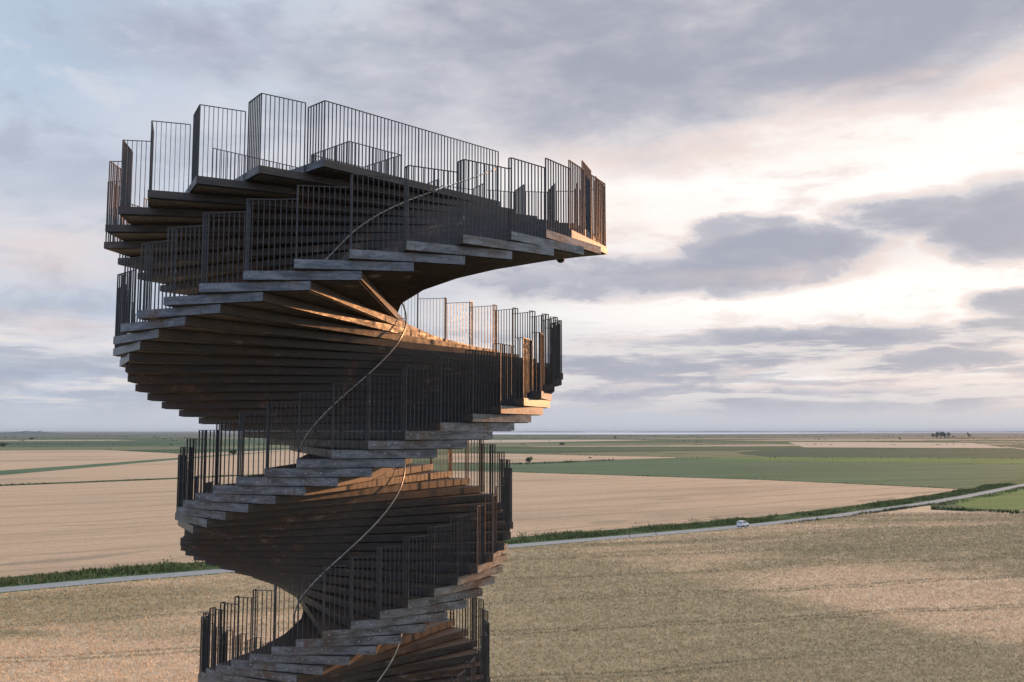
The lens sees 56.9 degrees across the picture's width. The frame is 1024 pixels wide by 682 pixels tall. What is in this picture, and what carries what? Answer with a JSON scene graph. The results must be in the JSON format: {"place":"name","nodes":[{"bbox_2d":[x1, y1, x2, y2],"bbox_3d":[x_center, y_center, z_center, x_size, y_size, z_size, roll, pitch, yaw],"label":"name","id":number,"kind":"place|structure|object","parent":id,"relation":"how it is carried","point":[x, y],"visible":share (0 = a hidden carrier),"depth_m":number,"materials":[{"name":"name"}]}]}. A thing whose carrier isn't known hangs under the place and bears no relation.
{"place":"outdoors","nodes":[
{"label":"outdoors","id":0,"kind":"place"},
{"bbox_2d":[0,474,257,485],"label":"ditch bank","id":1,"kind":"structure","parent":0,"point":[107,481],"depth_m":486.17,"materials":[{"name":"green plant"}]},
{"bbox_2d":[0,450,305,484],"bbox_3d":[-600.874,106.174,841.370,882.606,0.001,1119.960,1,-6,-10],"label":"wheat field","id":2,"kind":"structure","parent":0,"point":[18,459],"depth_m":756.82,"materials":[{"name":"beige plant"}]},
{"bbox_2d":[104,93,606,681],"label":"observation tower","id":3,"kind":"structure","parent":0,"point":[366,543],"depth_m":19.56,"materials":[{"name":"metal"}]},
{"bbox_2d":[0,469,956,576],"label":"wheat field","id":4,"kind":"structure","parent":0,"point":[50,528],"depth_m":321.79,"materials":[{"name":"beige plant"}]},
{"bbox_2d":[0,431,1023,513],"bbox_3d":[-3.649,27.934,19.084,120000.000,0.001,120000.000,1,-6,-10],"label":"ground","id":5,"kind":"structure","parent":0,"point":[657,445],"depth_m":2130.99,"materials":[{"name":"green plant"}]},
{"bbox_2d":[0,450,288,474],"bbox_3d":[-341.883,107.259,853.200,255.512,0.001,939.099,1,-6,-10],"label":"green strip","id":6,"kind":"object","parent":5,"relation":"attached to","point":[15,471],"visible":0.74,"depth_m":691.94,"materials":[{"name":"green plant"}]},
{"bbox_2d":[5,435,1022,444],"bbox_3d":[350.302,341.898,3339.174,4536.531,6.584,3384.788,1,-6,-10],"label":"scrub","id":7,"kind":"object","parent":5,"relation":"on","point":[522,436],"visible":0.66,"depth_m":3040.82,"materials":[{"name":"green plant"}]},
{"bbox_2d":[475,440,1014,442],"bbox_3d":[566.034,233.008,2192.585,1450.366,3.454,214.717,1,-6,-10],"label":"ditch grass","id":8,"kind":"structure","parent":5,"relation":"on","point":[714,441],"depth_m":2274.38,"materials":[{"name":"green plant"}]},
{"bbox_2d":[931,504,1023,514],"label":"ditch grass","id":9,"kind":"structure","parent":5,"relation":"on","point":[971,509],"depth_m":308.15,"materials":[{"name":"green plant"}]},
{"bbox_2d":[0,484,1023,591],"bbox_3d":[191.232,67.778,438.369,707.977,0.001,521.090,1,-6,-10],"label":"road","id":10,"kind":"structure","parent":0,"point":[80,582],"depth_m":222.63,"materials":[{"name":"grey asphalt"}]},
{"bbox_2d":[737,520,748,526],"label":"parked car","id":11,"kind":"object","parent":10,"relation":"on","point":[742,523],"visible":1,"depth_m":256.90,"materials":[{"name":"white paint"}]},
{"bbox_2d":[0,478,1023,586],"bbox_3d":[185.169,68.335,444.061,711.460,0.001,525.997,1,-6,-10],"label":"road verge","id":12,"kind":"structure","parent":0,"point":[1018,481],"depth_m":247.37,"materials":[{"name":"green plant"}]},
{"bbox_2d":[0,486,1023,681],"bbox_3d":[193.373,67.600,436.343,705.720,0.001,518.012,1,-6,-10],"label":"road verge","id":13,"kind":"structure","parent":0,"point":[507,548],"depth_m":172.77,"materials":[{"name":"green plant"}]},
{"bbox_2d":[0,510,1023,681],"bbox_3d":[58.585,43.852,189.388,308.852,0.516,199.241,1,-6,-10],"label":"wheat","id":14,"kind":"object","parent":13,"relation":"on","point":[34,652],"visible":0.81,"depth_m":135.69,"materials":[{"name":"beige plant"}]},
{"bbox_2d":[778,503,930,523],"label":"roadside grass","id":15,"kind":"structure","parent":13,"relation":"on","point":[899,508],"depth_m":305.11,"materials":[{"name":"green plant"}]},
{"bbox_2d":[931,486,1023,504],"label":"roadside grass","id":16,"kind":"structure","parent":13,"relation":"on","point":[990,495],"depth_m":374.71,"materials":[{"name":"green plant"}]},
{"bbox_2d":[0,431,1023,433],"bbox_3d":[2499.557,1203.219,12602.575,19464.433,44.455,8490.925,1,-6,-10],"label":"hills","id":17,"kind":"structure","parent":0,"point":[30,432],"depth_m":7352.20,"materials":[{"name":"grey"}]},
{"bbox_2d":[0,0,1023,430],"label":"sky","id":18,"kind":"structure","parent":0,"point":[815,208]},
{"bbox_2d":[469,440,631,442],"bbox_3d":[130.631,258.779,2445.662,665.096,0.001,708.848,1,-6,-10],"label":"stubble field","id":19,"kind":"structure","parent":0,"point":[500,441],"depth_m":2565.99,"materials":[{"name":"beige plant"}]},
{"bbox_2d":[448,453,675,462],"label":"stubble field","id":20,"kind":"structure","parent":0,"point":[517,458],"depth_m":926.24,"materials":[{"name":"beige plant"}]},
{"bbox_2d":[511,458,612,464],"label":"ditch grass","id":21,"kind":"structure","parent":0,"point":[563,462],"depth_m":775.80,"materials":[{"name":"green plant"}]},
{"bbox_2d":[433,458,1023,488],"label":"green field","id":22,"kind":"structure","parent":0,"point":[956,475],"depth_m":622.73,"materials":[{"name":"green plant"}]},
{"bbox_2d":[525,456,532,464],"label":"tree","id":23,"kind":"object","parent":22,"relation":"on","point":[528,459],"visible":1,"depth_m":732.40,"materials":[{"name":"green plant"}]},
{"bbox_2d":[493,432,1023,433],"bbox_3d":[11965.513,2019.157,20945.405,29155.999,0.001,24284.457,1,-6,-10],"label":"sea","id":24,"kind":"structure","parent":0,"point":[718,432],"depth_m":15382.29,"materials":[{"name":"grey liquid"}]},
{"bbox_2d":[693,457,1023,463],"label":"light green strip","id":25,"kind":"object","parent":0,"point":[944,460],"visible":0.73,"depth_m":860.09,"materials":[{"name":"green plant"}]},
{"bbox_2d":[736,448,1023,457],"bbox_3d":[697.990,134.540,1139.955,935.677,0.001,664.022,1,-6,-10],"label":"dark green field","id":26,"kind":"structure","parent":0,"point":[904,453],"depth_m":1089.90,"materials":[{"name":"green plant"}]},
{"bbox_2d":[789,442,1004,447],"bbox_3d":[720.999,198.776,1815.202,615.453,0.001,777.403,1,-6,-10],"label":"stubble field","id":27,"kind":"structure","parent":0,"point":[888,445],"depth_m":1685.99,"materials":[{"name":"beige plant"}]},
{"bbox_2d":[794,482,1016,515],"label":"roadside grass","id":28,"kind":"structure","parent":0,"point":[954,493],"depth_m":352.64,"materials":[{"name":"green plant"}]},
{"bbox_2d":[954,488,1023,509],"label":"meadow","id":29,"kind":"structure","parent":0,"point":[1011,501],"depth_m":344.07,"materials":[{"name":"green plant"}]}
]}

